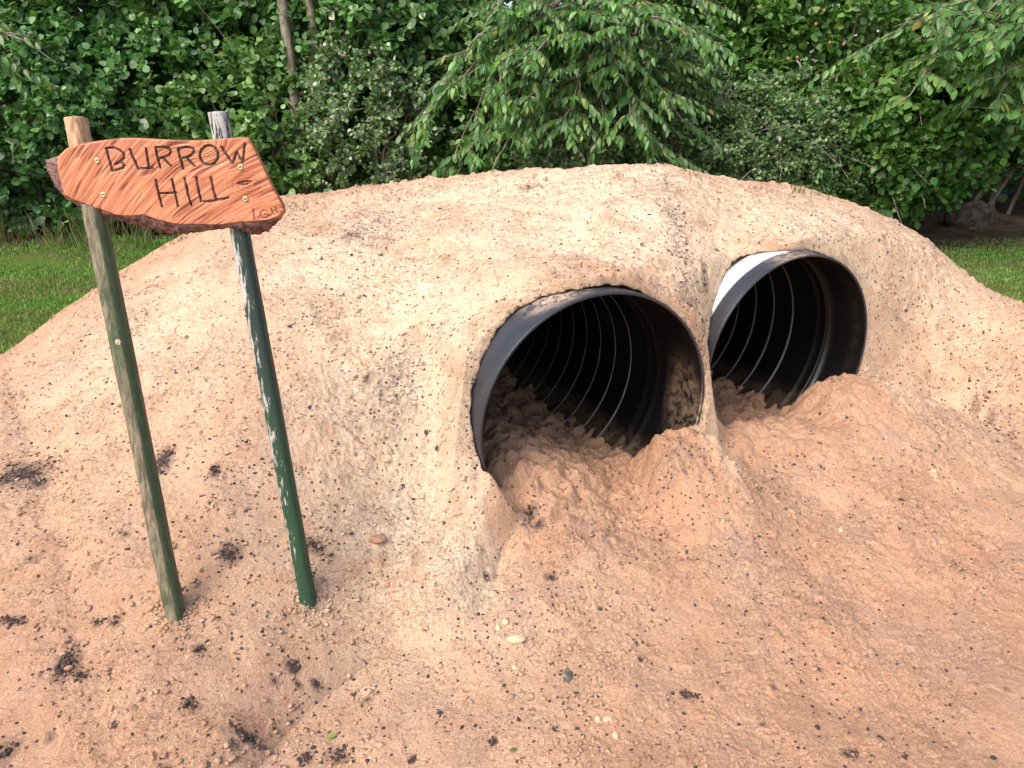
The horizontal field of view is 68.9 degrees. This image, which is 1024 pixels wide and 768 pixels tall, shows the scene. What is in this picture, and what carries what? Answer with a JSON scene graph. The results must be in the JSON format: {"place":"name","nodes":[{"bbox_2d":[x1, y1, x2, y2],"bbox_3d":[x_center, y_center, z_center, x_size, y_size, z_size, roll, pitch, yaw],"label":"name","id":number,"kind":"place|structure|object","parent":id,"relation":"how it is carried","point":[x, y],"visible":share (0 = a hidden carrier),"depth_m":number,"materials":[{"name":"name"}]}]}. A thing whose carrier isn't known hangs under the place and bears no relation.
{"place":"outdoors","nodes":[
{"label":"outdoors","id":0,"kind":"place"},
{"bbox_2d":[80,1,881,92],"label":"sky","id":1,"kind":"structure","parent":0,"point":[509,4],"materials":[{"name":"white"}]},
{"bbox_2d":[0,163,1023,767],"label":"sand mound","id":2,"kind":"object","parent":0,"point":[552,469],"visible":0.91,"depth_m":2.43,"materials":[{"name":"beige sand"}]},
{"bbox_2d":[45,111,315,621],"bbox_3d":[-0.822,0.073,1.874,0.561,1.421,0.312,0,21,0],"label":"wooden sign","id":3,"kind":"object","parent":2,"relation":"on","point":[221,179],"visible":1,"depth_m":1.78,"materials":[{"name":"brown wood"}]},
{"bbox_2d":[327,733,336,738],"bbox_3d":[-0.453,0.883,1.873,0.024,0.007,0.017,0,21,0],"label":"fallen leaf","id":4,"kind":"object","parent":2,"relation":"on","point":[330,735],"visible":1,"depth_m":1.87,"materials":[{"name":"green plant"}]},
{"bbox_2d":[367,534,386,543],"bbox_3d":[-0.422,0.479,2.309,0.071,0.022,0.056,0,21,0],"label":"stone","id":5,"kind":"object","parent":2,"relation":"on","point":[377,539],"visible":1,"depth_m":2.29,"materials":[{"name":"beige stone"}]},
{"bbox_2d":[119,166,830,275],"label":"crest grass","id":6,"kind":"structure","parent":2,"relation":"on","point":[794,189],"depth_m":3.57,"materials":[{"name":"green plant"}]},
{"bbox_2d":[495,624,500,630],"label":"stone","id":7,"kind":"object","parent":2,"relation":"on","point":[497,627],"visible":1,"depth_m":2.17,"materials":[{"name":"white stone"}]},
{"bbox_2d":[502,619,509,624],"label":"stone","id":8,"kind":"object","parent":2,"relation":"on","point":[505,621],"visible":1,"depth_m":2.18,"materials":[{"name":"white stone"}]},
{"bbox_2d":[0,165,1022,767],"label":"soil crumbs","id":9,"kind":"object","parent":2,"relation":"on","point":[308,759],"visible":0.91,"depth_m":2.06,"materials":[{"name":"brown soil"}]},
{"bbox_2d":[0,163,1023,767],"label":"sand crumbs","id":10,"kind":"object","parent":2,"relation":"on","point":[182,625],"visible":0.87,"depth_m":2.15,"materials":[{"name":"beige sand"}]},
{"bbox_2d":[507,634,525,643],"bbox_3d":[0.012,0.731,2.138,0.056,0.026,0.032,0,21,0],"label":"stone","id":11,"kind":"object","parent":2,"relation":"on","point":[516,639],"visible":1,"depth_m":2.13,"materials":[{"name":"white stone"}]},
{"bbox_2d":[562,669,572,682],"bbox_3d":[0.152,0.798,2.038,0.030,0.022,0.047,0,21,0],"label":"stone","id":12,"kind":"object","parent":2,"relation":"on","point":[567,675],"visible":1,"depth_m":2.03,"materials":[{"name":"grey stone"}]},
{"bbox_2d":[576,648,586,653],"bbox_3d":[0.197,0.755,2.109,0.036,0.017,0.023,0,21,0],"label":"stone","id":13,"kind":"object","parent":2,"relation":"on","point":[583,650],"visible":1,"depth_m":2.10,"materials":[{"name":"stone"}]},
{"bbox_2d":[470,284,703,471],"bbox_3d":[-0.021,-0.122,3.209,0.903,0.897,1.500,-10,23,-24],"label":"drainage pipe","id":14,"kind":"object","parent":2,"relation":"on","point":[619,366],"visible":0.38,"depth_m":3.07,"materials":[{"name":"black plastic"}]},
{"bbox_2d":[595,715,601,722],"bbox_3d":[0.219,0.857,1.909,0.020,0.017,0.019,16,26,35],"label":"stone","id":15,"kind":"object","parent":2,"relation":"on","point":[598,719],"visible":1,"depth_m":1.90,"materials":[{"name":"white stone"}]},
{"bbox_2d":[603,716,611,722],"bbox_3d":[0.246,0.860,1.909,0.028,0.018,0.025,11,23,26],"label":"stone","id":16,"kind":"object","parent":2,"relation":"on","point":[607,718],"visible":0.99,"depth_m":1.90,"materials":[{"name":"white stone"}]},
{"bbox_2d":[612,731,618,739],"bbox_3d":[0.258,0.875,1.859,0.016,0.013,0.030,0,21,0],"label":"stone","id":17,"kind":"object","parent":2,"relation":"on","point":[615,735],"visible":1,"depth_m":1.85,"materials":[{"name":"white stone"}]},
{"bbox_2d":[707,250,866,408],"bbox_3d":[0.895,-0.262,3.534,0.910,0.904,1.100,-11,23,-26],"label":"drainage pipe","id":18,"kind":"object","parent":2,"relation":"on","point":[788,327],"visible":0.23,"depth_m":3.49,"materials":[{"name":"black plastic"}]},
{"bbox_2d":[0,159,1023,250],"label":"bare earth","id":19,"kind":"structure","parent":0,"point":[933,227],"depth_m":8.88,"materials":[{"name":"brown soil"}]},
{"bbox_2d":[0,0,141,235],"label":"round leaved shrub","id":20,"kind":"object","parent":19,"relation":"on","point":[28,140],"visible":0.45,"depth_m":8.08,"materials":[{"name":"green plant"}]},
{"bbox_2d":[0,0,236,233],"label":"round leaved shrub","id":21,"kind":"object","parent":19,"relation":"on","point":[104,51],"visible":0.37,"depth_m":8.04,"materials":[{"name":"green plant"}]},
{"bbox_2d":[3,0,253,135],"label":"aspen tree","id":22,"kind":"object","parent":19,"relation":"on","point":[69,7],"visible":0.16,"depth_m":8.28,"materials":[{"name":"green plant"}]},
{"bbox_2d":[148,0,380,194],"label":"round leaved shrub","id":23,"kind":"object","parent":19,"relation":"on","point":[188,91],"visible":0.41,"depth_m":7.97,"materials":[{"name":"green plant"}]},
{"bbox_2d":[119,0,446,195],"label":"aspen tree","id":24,"kind":"object","parent":19,"relation":"on","point":[231,12],"visible":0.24,"depth_m":8.04,"materials":[{"name":"green plant"}]},
{"bbox_2d":[282,14,446,193],"bbox_3d":[-1.603,-2.405,8.081,1.929,3.084,2.014,0,21,0],"label":"grey leaved shrub","id":25,"kind":"object","parent":19,"relation":"on","point":[390,89],"visible":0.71,"depth_m":7.82,"materials":[{"name":"green plant"}]},
{"bbox_2d":[266,0,478,177],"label":"round leaved shrub","id":26,"kind":"object","parent":19,"relation":"on","point":[429,18],"visible":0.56,"depth_m":7.80,"materials":[{"name":"green plant"}]},
{"bbox_2d":[347,0,667,180],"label":"dark leaved shrub","id":27,"kind":"object","parent":19,"relation":"on","point":[464,30],"visible":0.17,"depth_m":8.28,"materials":[{"name":"green plant"}]},
{"bbox_2d":[0,0,1023,203],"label":"woodland foliage","id":28,"kind":"object","parent":19,"relation":"on","point":[871,28],"visible":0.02,"depth_m":9.99,"materials":[{"name":"green plant"}]},
{"bbox_2d":[505,84,636,169],"bbox_3d":[0.638,-2.262,7.887,1.436,1.692,1.229,0,21,0],"label":"grey leaved shrub","id":29,"kind":"object","parent":19,"relation":"on","point":[548,157],"visible":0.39,"depth_m":7.49,"materials":[{"name":"green plant"}]},
{"bbox_2d":[565,38,800,181],"bbox_3d":[1.767,-2.606,8.072,2.370,2.118,2.018,-15,26,-34],"label":"grey leaved shrub","id":30,"kind":"object","parent":19,"relation":"on","point":[706,91],"visible":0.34,"depth_m":7.65,"materials":[{"name":"green plant"}]},
{"bbox_2d":[606,0,850,170],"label":"dark leaved shrub","id":31,"kind":"object","parent":19,"relation":"on","point":[770,35],"visible":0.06,"depth_m":8.16,"materials":[{"name":"green plant"}]},
{"bbox_2d":[699,57,876,196],"bbox_3d":[2.867,-2.415,7.859,1.943,1.899,1.632,0,21,0],"label":"grey leaved shrub","id":32,"kind":"object","parent":19,"relation":"on","point":[743,161],"visible":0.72,"depth_m":7.45,"materials":[{"name":"green plant"}]},
{"bbox_2d":[682,0,1023,190],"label":"tree","id":33,"kind":"object","parent":19,"relation":"on","point":[795,30],"visible":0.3,"depth_m":7.57,"materials":[{"name":"green plant"}]},
{"bbox_2d":[786,23,1022,229],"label":"bush","id":34,"kind":"object","parent":19,"relation":"on","point":[919,162],"visible":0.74,"depth_m":7.44,"materials":[{"name":"green plant"}]},
{"bbox_2d":[943,200,999,227],"bbox_3d":[5.631,-2.047,9.172,0.646,0.403,0.435,0,21,0],"label":"boulder","id":35,"kind":"object","parent":19,"relation":"on","point":[978,213],"visible":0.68,"depth_m":9.03,"materials":[{"name":"grey stone"}]},
{"bbox_2d":[952,7,1023,214],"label":"dark leaved shrub","id":36,"kind":"object","parent":19,"relation":"on","point":[1016,158],"visible":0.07,"depth_m":9.61,"materials":[{"name":"green plant"}]},
{"bbox_2d":[0,102,1023,353],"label":"lawn","id":37,"kind":"structure","parent":0,"point":[22,260],"depth_m":6.83,"materials":[{"name":"green plant"}]},
{"bbox_2d":[0,0,56,102],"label":"cherry tree","id":38,"kind":"object","parent":37,"relation":"on","point":[5,33],"visible":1,"depth_m":6.18,"materials":[{"name":"green plant"}]},
{"bbox_2d":[0,207,160,250],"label":"long grass","id":39,"kind":"structure","parent":37,"relation":"on","point":[79,233],"depth_m":8.23,"materials":[{"name":"green plant"}]},
{"bbox_2d":[395,0,742,177],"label":"cherry tree","id":40,"kind":"object","parent":37,"relation":"on","point":[597,32],"visible":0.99,"depth_m":6.86,"materials":[{"name":"green plant"}]},
{"bbox_2d":[797,0,1023,142],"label":"cherry tree","id":41,"kind":"object","parent":37,"relation":"on","point":[991,43],"visible":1,"depth_m":6.14,"materials":[{"name":"green plant"}]}
]}

